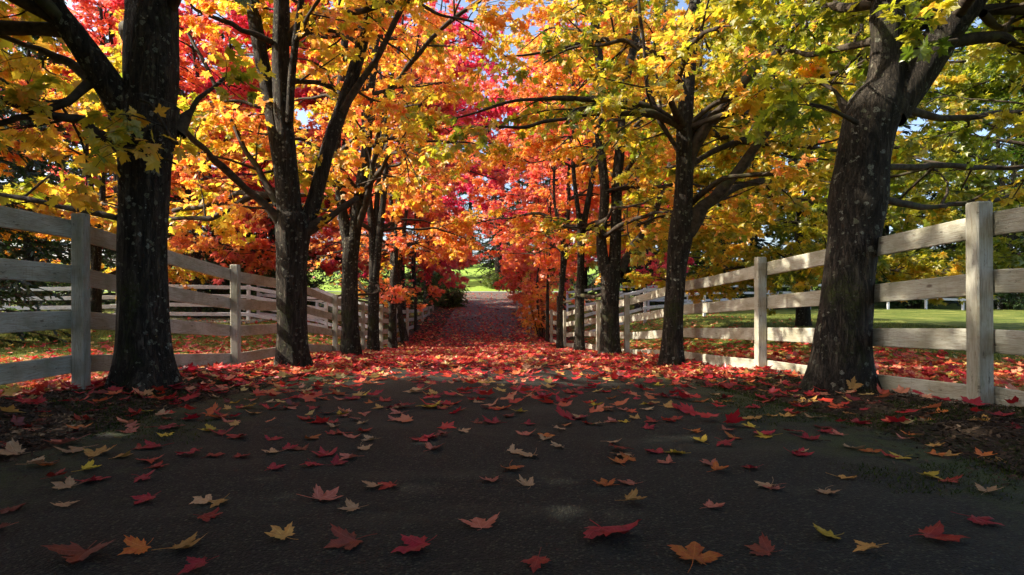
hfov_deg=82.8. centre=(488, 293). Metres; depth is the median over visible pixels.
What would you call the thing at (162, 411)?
fallen leaf
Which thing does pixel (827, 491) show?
fallen leaf
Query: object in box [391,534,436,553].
fallen leaf
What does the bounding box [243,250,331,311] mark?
green shrub
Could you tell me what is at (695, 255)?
maple tree
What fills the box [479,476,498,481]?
fallen leaf
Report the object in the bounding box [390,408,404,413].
fallen leaf
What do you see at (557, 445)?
fallen leaf
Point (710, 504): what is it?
fallen leaf
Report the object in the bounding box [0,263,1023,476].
ground
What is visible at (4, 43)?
maple tree
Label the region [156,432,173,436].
fallen leaf
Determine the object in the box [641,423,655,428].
fallen leaf
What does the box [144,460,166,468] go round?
fallen leaf
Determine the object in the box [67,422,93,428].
fallen leaf
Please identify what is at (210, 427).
fallen leaf
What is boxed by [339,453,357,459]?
fallen leaf
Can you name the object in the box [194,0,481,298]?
maple tree
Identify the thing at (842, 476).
fallen leaf
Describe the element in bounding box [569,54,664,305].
conifer tree
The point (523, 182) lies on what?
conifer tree
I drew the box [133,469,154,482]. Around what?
fallen leaf
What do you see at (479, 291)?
crossing road
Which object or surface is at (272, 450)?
fallen leaf
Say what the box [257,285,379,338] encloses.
paddock fence
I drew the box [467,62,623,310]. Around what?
maple tree
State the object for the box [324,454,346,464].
fallen leaf
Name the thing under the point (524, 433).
fallen leaf
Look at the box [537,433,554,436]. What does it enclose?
fallen leaf
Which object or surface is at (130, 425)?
fallen leaf
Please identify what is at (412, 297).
green shrub
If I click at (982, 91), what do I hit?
maple tree
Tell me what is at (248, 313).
paddock fence
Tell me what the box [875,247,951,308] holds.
green shrub
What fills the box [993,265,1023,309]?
green shrub
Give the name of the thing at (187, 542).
fallen leaf
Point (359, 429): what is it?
fallen leaf
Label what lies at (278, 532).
fallen leaf
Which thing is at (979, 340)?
wooden fence
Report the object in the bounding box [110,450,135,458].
fallen leaf
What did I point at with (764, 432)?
fallen leaf
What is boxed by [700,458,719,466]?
fallen leaf
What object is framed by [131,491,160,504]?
fallen leaf
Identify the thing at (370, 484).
fallen leaf
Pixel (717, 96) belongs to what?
maple tree
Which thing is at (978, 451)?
fallen leaf
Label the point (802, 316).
maple tree
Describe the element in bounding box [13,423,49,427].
fallen leaf
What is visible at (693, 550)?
fallen leaf
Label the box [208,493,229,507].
fallen leaf
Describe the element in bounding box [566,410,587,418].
fallen leaf
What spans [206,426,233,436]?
fallen leaf
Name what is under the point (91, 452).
fallen leaf
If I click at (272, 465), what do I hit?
fallen leaf
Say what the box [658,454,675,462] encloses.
fallen leaf
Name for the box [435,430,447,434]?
fallen leaf
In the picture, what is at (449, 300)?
green shrub
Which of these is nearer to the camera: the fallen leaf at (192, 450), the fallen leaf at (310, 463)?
the fallen leaf at (310, 463)
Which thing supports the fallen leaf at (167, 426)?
on the driveway road at (440, 494)
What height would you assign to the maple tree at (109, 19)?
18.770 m
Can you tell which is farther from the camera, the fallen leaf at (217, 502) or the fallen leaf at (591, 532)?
the fallen leaf at (217, 502)
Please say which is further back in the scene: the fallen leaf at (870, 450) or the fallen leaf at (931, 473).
the fallen leaf at (870, 450)
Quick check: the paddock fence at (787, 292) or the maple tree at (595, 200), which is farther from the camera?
the paddock fence at (787, 292)
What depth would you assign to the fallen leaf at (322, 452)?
2.68 m
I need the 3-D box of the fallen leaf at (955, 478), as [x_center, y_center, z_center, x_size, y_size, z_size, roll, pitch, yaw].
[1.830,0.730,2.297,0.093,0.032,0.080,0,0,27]
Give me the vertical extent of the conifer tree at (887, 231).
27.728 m
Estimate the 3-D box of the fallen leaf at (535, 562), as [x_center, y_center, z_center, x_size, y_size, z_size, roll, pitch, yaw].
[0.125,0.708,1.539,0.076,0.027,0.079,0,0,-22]
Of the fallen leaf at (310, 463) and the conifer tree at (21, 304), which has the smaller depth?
the fallen leaf at (310, 463)
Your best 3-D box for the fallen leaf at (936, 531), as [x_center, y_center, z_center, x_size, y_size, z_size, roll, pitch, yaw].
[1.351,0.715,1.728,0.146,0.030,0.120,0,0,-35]
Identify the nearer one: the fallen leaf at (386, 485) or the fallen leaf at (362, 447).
the fallen leaf at (386, 485)
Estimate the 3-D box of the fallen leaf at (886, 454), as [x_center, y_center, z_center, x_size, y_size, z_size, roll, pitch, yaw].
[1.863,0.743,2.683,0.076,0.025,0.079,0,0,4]
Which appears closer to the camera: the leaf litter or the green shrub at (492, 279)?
the leaf litter
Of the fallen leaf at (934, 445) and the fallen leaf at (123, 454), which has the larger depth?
the fallen leaf at (934, 445)
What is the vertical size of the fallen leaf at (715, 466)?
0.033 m
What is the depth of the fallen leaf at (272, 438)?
3.00 m
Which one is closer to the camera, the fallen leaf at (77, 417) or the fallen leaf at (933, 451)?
the fallen leaf at (933, 451)
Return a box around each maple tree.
[0,0,269,312]
[0,0,275,394]
[0,5,116,255]
[0,9,36,52]
[0,9,218,312]
[0,48,82,302]
[57,0,532,367]
[59,2,253,308]
[105,4,311,311]
[105,92,275,317]
[171,0,521,355]
[173,0,367,311]
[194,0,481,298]
[220,3,493,350]
[307,0,528,305]
[307,22,480,348]
[316,9,514,315]
[323,91,473,342]
[358,160,453,330]
[400,0,991,365]
[424,74,527,286]
[436,0,701,350]
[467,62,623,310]
[484,39,636,348]
[489,0,780,355]
[494,23,656,302]
[506,137,583,342]
[507,162,572,331]
[522,0,747,308]
[557,1,818,340]
[573,142,700,311]
[578,0,1023,394]
[657,50,816,298]
[661,0,1011,326]
[692,0,1013,305]
[755,32,973,282]
[878,0,1023,281]
[927,71,1023,308]
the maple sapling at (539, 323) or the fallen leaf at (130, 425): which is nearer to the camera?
the fallen leaf at (130, 425)
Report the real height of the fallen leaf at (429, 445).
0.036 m
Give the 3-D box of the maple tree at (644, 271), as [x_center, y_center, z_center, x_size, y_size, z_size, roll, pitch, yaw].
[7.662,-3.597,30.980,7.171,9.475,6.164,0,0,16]
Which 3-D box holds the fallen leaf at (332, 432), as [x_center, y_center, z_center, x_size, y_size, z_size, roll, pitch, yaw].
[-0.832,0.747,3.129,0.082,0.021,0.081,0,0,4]
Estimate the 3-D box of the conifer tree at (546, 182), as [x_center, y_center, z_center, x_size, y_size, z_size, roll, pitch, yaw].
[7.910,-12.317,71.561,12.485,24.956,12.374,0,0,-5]
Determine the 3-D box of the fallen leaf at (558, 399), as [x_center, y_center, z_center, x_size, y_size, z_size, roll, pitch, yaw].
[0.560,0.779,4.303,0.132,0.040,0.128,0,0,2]
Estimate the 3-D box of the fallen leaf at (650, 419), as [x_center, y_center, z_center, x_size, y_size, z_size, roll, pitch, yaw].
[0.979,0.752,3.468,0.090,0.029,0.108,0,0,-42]
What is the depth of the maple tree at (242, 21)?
28.78 m
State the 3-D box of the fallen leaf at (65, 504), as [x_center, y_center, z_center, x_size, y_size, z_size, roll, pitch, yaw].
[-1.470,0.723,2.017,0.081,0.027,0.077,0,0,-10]
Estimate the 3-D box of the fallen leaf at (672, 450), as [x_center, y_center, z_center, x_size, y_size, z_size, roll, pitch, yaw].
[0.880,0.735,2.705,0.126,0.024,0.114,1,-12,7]
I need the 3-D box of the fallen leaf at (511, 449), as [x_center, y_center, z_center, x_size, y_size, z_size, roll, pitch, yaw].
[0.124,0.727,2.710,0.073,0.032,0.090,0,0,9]
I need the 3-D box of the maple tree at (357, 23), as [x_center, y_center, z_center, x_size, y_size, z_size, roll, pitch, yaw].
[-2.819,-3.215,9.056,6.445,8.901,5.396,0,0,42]
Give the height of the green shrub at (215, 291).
3.876 m
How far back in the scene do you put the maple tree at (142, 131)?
5.02 m
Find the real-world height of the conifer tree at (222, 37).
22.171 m
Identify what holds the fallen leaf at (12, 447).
on the driveway road at (440, 494)
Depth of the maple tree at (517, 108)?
45.66 m
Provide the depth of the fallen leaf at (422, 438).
2.98 m
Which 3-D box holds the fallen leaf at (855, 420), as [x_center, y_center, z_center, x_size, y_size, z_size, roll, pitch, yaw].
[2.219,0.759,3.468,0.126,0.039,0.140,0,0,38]
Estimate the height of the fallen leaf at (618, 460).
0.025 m
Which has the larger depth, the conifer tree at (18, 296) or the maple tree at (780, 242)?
the maple tree at (780, 242)
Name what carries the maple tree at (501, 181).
on the ground at (951, 314)
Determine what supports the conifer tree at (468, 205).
on the ground at (951, 314)
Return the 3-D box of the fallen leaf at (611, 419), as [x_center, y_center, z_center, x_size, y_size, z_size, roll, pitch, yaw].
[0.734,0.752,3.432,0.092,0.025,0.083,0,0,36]
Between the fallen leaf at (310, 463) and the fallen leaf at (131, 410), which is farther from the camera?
the fallen leaf at (131, 410)
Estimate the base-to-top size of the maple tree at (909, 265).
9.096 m
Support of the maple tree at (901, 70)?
on the ground at (951, 314)
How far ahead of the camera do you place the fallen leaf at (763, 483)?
2.23 m
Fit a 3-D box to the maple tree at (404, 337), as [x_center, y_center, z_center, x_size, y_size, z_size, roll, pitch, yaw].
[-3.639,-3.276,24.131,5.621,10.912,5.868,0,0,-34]
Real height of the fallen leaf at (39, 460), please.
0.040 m
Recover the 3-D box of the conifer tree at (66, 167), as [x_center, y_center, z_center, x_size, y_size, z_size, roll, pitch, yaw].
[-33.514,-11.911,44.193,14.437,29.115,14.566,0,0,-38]
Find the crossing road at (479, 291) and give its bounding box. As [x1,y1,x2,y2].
[54,291,633,291]
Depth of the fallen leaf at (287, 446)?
2.80 m
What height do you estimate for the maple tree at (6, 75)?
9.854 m
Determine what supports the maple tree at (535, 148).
on the ground at (951, 314)
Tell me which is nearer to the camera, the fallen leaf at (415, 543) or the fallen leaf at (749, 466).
the fallen leaf at (415, 543)
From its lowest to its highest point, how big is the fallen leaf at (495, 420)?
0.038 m
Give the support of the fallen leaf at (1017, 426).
on the ground at (951, 314)
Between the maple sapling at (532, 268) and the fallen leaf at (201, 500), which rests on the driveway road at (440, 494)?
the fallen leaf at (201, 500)
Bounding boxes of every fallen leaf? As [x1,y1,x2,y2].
[0,438,34,454]
[0,503,25,513]
[0,522,17,527]
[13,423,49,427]
[27,456,49,463]
[36,460,58,465]
[40,539,114,563]
[42,434,88,443]
[42,467,65,478]
[50,500,79,506]
[51,476,90,489]
[54,444,98,452]
[66,475,108,482]
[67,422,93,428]
[71,458,100,471]
[74,414,95,420]
[83,444,116,458]
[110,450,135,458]
[117,426,138,432]
[118,535,152,554]
[122,420,139,427]
[123,407,139,412]
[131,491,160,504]
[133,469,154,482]
[134,443,149,448]
[137,455,162,463]
[140,439,171,448]
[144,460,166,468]
[152,423,179,428]
[154,408,170,415]
[154,531,205,549]
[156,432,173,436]
[176,448,200,454]
[177,556,216,574]
[190,494,212,503]
[193,507,222,521]
[201,423,219,430]
[203,452,224,457]
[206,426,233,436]
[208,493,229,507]
[221,417,239,421]
[227,434,243,437]
[234,452,250,456]
[263,447,288,452]
[264,462,285,470]
[264,521,297,539]
[265,435,282,440]
[282,443,297,449]
[290,443,308,449]
[297,415,315,419]
[297,484,340,499]
[299,458,323,466]
[310,446,337,456]
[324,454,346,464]
[324,523,376,549]
[325,430,338,433]
[338,498,366,510]
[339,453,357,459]
[343,433,360,438]
[357,427,372,431]
[357,441,371,449]
[362,434,377,440]
[362,481,382,486]
[373,396,392,400]
[377,480,396,489]
[386,401,413,407]
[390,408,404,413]
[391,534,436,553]
[403,382,434,392]
[409,433,433,440]
[425,442,443,450]
[426,389,437,394]
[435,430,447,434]
[459,513,498,529]
[471,418,484,422]
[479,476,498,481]
[482,415,505,422]
[501,462,523,468]
[507,443,522,453]
[516,431,532,435]
[516,474,534,486]
[517,450,537,456]
[521,549,550,572]
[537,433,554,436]
[539,434,555,441]
[551,441,562,447]
[556,395,571,401]
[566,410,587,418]
[583,519,640,538]
[593,478,619,485]
[605,417,621,421]
[607,456,627,463]
[615,487,647,500]
[619,479,640,484]
[620,452,635,460]
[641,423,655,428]
[644,416,658,421]
[645,448,666,452]
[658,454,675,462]
[660,400,673,407]
[664,449,690,453]
[667,541,722,572]
[668,416,682,419]
[693,434,706,443]
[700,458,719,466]
[703,500,723,507]
[708,460,728,471]
[715,437,735,445]
[724,430,740,438]
[742,415,761,419]
[743,422,755,426]
[743,464,762,467]
[745,533,782,555]
[747,426,776,434]
[755,477,775,486]
[756,430,776,437]
[761,483,784,488]
[779,412,793,416]
[785,447,813,455]
[791,432,819,439]
[799,396,817,401]
[813,523,842,538]
[815,485,841,494]
[817,428,834,432]
[825,472,856,478]
[829,428,846,434]
[842,443,864,448]
[846,376,863,394]
[847,418,869,423]
[853,540,886,551]
[859,448,879,451]
[880,449,900,457]
[889,451,911,458]
[910,520,968,541]
[917,471,942,479]
[925,441,943,446]
[926,449,945,455]
[927,407,947,414]
[933,450,959,455]
[938,475,961,482]
[954,512,1004,525]
[974,414,990,421]
[975,447,997,457]
[975,483,1002,494]
[1006,422,1022,428]
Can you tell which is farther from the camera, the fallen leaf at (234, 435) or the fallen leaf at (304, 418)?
the fallen leaf at (304, 418)
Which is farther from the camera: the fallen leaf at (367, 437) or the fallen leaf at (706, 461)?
the fallen leaf at (367, 437)
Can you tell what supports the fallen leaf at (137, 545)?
on the driveway road at (440, 494)
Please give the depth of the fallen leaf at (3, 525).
1.80 m
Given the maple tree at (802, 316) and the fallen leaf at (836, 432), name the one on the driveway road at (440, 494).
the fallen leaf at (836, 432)
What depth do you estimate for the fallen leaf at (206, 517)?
1.89 m
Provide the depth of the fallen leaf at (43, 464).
2.53 m
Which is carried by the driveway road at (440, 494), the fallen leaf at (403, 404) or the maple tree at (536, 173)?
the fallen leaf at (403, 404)
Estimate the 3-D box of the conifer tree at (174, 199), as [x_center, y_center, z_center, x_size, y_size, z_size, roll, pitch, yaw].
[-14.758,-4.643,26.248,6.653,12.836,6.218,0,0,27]
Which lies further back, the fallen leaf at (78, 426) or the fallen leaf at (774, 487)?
the fallen leaf at (78, 426)
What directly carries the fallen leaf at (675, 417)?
on the driveway road at (440, 494)
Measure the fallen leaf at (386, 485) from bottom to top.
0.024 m
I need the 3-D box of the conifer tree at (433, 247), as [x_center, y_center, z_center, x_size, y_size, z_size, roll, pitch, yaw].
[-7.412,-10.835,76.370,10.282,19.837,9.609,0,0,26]
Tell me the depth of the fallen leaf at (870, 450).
2.77 m
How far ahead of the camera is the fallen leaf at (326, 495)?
2.08 m
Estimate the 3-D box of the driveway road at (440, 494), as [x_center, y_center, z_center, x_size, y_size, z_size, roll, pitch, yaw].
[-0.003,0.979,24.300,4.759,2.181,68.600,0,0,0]
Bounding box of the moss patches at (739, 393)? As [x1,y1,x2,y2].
[0,366,1023,503]
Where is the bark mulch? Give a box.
[0,357,1023,488]
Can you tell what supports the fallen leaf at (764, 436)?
on the driveway road at (440, 494)
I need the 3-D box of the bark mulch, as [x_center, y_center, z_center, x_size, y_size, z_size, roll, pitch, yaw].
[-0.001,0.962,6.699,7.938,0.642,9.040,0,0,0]
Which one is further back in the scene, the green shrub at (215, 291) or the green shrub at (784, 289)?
the green shrub at (784, 289)
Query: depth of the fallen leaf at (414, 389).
4.96 m
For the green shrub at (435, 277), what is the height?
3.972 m
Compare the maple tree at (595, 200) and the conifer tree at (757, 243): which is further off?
the conifer tree at (757, 243)
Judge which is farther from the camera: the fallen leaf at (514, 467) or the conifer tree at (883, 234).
the conifer tree at (883, 234)
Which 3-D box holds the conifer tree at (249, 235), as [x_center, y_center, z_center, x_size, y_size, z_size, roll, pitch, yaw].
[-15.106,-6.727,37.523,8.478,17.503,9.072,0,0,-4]
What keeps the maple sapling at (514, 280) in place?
on the ground at (951, 314)
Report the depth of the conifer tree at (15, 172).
23.99 m
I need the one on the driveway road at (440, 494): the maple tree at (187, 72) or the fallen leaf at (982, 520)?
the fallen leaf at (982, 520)
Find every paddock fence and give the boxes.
[0,284,327,327]
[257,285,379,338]
[566,284,1021,317]
[584,287,705,330]
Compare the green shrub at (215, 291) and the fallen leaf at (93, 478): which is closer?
the fallen leaf at (93, 478)
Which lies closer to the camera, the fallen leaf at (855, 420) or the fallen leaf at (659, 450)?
the fallen leaf at (659, 450)
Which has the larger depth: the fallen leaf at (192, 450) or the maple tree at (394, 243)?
the maple tree at (394, 243)
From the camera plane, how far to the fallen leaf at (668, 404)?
4.04 m
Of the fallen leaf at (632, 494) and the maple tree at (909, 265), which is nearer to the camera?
the fallen leaf at (632, 494)
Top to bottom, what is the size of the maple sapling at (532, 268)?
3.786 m
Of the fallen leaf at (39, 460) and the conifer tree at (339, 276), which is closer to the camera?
the fallen leaf at (39, 460)
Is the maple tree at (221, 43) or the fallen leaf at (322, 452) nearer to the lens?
the fallen leaf at (322, 452)
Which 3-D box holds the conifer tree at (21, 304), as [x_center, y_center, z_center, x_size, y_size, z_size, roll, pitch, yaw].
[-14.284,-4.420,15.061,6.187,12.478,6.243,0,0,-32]
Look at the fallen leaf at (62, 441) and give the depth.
2.93 m
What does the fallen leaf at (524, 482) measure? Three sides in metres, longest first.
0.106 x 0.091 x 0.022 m
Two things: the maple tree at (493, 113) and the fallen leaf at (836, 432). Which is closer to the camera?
the fallen leaf at (836, 432)
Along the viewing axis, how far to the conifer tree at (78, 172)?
36.72 m
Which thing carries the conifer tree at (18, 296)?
on the ground at (951, 314)
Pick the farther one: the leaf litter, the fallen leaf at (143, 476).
the leaf litter
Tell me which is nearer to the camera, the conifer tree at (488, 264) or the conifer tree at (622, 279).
the conifer tree at (622, 279)
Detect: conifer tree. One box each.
[0,6,115,312]
[0,47,70,344]
[0,105,62,311]
[2,0,111,302]
[3,0,207,310]
[102,68,224,316]
[170,22,266,302]
[204,81,319,294]
[256,183,332,313]
[318,137,389,289]
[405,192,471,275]
[447,110,494,268]
[469,120,532,283]
[481,143,534,266]
[521,166,596,285]
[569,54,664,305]
[590,5,715,296]
[684,91,776,302]
[732,130,793,297]
[770,33,957,306]
[821,111,965,305]
[889,17,1023,303]
[997,109,1023,297]
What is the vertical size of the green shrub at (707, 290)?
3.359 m
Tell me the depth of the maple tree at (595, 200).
20.91 m
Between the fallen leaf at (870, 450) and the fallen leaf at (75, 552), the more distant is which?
the fallen leaf at (870, 450)
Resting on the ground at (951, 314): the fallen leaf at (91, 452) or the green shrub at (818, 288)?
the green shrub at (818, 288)
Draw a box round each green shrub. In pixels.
[169,243,269,317]
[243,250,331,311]
[379,272,424,308]
[405,265,455,301]
[420,270,471,307]
[480,268,502,288]
[684,263,724,301]
[738,256,816,309]
[811,277,880,307]
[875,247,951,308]
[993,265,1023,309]
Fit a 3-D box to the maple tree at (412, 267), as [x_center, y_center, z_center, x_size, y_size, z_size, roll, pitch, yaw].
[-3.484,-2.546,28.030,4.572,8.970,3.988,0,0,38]
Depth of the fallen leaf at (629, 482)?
2.25 m
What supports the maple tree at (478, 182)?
on the ground at (951, 314)
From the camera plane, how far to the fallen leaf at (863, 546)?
1.64 m
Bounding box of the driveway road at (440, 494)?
[0,292,1023,574]
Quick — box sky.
[0,0,1022,262]
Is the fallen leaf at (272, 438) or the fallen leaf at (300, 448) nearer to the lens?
the fallen leaf at (300, 448)
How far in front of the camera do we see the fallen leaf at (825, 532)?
1.75 m
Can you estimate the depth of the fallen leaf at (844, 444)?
2.82 m
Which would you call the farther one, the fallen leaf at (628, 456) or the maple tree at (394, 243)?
the maple tree at (394, 243)
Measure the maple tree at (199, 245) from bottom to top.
9.096 m
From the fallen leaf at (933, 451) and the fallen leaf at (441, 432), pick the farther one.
the fallen leaf at (441, 432)
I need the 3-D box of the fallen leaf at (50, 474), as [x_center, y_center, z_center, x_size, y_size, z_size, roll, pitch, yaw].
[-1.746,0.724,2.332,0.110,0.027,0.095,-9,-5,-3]
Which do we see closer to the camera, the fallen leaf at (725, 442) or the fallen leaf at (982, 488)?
the fallen leaf at (982, 488)
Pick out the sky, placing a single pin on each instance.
(301, 114)
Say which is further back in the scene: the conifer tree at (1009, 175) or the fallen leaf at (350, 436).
the conifer tree at (1009, 175)
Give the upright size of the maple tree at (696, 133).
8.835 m
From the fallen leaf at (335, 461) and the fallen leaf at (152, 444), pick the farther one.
the fallen leaf at (152, 444)
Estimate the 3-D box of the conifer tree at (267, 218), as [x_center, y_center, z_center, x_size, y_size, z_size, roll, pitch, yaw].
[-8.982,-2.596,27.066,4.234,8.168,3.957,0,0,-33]
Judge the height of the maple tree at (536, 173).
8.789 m
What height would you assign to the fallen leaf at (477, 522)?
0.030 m
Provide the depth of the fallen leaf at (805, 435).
3.05 m
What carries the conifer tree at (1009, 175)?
on the ground at (951, 314)
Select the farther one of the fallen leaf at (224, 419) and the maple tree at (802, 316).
the maple tree at (802, 316)
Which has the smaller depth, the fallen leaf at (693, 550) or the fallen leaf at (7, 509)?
the fallen leaf at (693, 550)
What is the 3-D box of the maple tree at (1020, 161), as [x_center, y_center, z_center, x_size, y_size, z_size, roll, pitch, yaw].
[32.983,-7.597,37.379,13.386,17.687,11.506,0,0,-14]
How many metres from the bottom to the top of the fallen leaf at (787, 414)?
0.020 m
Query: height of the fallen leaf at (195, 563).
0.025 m
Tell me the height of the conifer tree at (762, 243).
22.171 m
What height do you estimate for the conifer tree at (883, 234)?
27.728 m
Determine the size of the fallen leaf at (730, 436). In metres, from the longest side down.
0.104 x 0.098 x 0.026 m
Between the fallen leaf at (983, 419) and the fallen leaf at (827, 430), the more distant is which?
the fallen leaf at (983, 419)
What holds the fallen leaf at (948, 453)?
on the driveway road at (440, 494)
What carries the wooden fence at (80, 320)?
on the ground at (951, 314)
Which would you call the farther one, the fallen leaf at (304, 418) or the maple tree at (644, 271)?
the maple tree at (644, 271)
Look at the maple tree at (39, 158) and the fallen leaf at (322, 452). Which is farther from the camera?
the maple tree at (39, 158)
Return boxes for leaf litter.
[0,293,1023,429]
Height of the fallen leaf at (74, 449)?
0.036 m
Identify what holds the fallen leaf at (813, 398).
on the ground at (951, 314)
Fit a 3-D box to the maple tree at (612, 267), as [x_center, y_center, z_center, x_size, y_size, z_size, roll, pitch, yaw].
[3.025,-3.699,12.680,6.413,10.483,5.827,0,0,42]
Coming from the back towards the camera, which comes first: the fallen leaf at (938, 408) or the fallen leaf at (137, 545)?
the fallen leaf at (938, 408)
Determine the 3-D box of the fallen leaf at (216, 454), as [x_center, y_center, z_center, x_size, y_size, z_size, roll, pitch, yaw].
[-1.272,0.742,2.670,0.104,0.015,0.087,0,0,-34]
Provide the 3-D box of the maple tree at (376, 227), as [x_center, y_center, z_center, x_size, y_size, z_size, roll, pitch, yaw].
[-3.545,-4.080,16.604,7.654,11.762,6.434,0,0,17]
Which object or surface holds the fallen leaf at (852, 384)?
on the leaf litter
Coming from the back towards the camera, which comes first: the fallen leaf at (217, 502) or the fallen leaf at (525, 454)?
the fallen leaf at (525, 454)
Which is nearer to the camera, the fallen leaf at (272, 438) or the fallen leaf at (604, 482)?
the fallen leaf at (604, 482)
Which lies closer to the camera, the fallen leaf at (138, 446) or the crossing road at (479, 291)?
the fallen leaf at (138, 446)
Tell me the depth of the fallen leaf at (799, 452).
2.71 m
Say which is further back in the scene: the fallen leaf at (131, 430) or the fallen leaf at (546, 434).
the fallen leaf at (131, 430)
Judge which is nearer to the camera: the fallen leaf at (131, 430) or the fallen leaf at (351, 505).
the fallen leaf at (351, 505)
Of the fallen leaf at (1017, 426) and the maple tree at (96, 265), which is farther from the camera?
the maple tree at (96, 265)
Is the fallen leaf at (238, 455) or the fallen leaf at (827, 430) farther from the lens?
the fallen leaf at (827, 430)
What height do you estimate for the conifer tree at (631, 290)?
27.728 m
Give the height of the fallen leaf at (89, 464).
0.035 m
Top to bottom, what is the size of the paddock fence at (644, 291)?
2.602 m
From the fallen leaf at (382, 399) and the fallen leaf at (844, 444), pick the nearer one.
the fallen leaf at (844, 444)
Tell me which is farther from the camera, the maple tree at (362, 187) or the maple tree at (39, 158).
the maple tree at (39, 158)
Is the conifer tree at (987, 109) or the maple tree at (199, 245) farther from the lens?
the conifer tree at (987, 109)
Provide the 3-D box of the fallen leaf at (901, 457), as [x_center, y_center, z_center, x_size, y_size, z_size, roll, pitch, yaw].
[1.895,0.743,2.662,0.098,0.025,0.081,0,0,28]
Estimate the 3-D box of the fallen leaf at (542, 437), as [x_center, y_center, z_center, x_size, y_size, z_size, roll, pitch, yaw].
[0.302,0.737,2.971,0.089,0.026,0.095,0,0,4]
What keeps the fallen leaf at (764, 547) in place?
on the driveway road at (440, 494)
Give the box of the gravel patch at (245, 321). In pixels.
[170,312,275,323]
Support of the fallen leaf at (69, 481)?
on the driveway road at (440, 494)
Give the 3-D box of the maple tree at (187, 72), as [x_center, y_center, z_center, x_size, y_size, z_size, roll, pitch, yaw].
[-15.141,-7.291,30.135,12.908,17.055,11.095,0,0,25]
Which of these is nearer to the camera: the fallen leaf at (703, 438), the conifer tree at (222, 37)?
the fallen leaf at (703, 438)
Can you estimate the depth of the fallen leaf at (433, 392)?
4.76 m
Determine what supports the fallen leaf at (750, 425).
on the driveway road at (440, 494)
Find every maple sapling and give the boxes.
[498,250,539,308]
[509,263,558,322]
[517,269,566,337]
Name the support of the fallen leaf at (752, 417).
on the driveway road at (440, 494)
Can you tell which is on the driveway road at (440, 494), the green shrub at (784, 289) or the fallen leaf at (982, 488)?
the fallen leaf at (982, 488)
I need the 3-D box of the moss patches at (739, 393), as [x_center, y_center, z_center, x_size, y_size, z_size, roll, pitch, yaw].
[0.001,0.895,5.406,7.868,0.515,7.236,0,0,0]
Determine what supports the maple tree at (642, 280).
on the ground at (951, 314)
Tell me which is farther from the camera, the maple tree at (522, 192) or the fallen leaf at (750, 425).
the maple tree at (522, 192)
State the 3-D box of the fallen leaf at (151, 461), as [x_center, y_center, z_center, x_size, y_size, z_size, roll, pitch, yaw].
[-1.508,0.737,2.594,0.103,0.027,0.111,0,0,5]
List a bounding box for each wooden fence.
[0,206,433,390]
[516,201,1023,411]
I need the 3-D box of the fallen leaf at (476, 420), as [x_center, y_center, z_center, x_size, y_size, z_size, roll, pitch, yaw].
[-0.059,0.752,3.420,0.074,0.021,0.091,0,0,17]

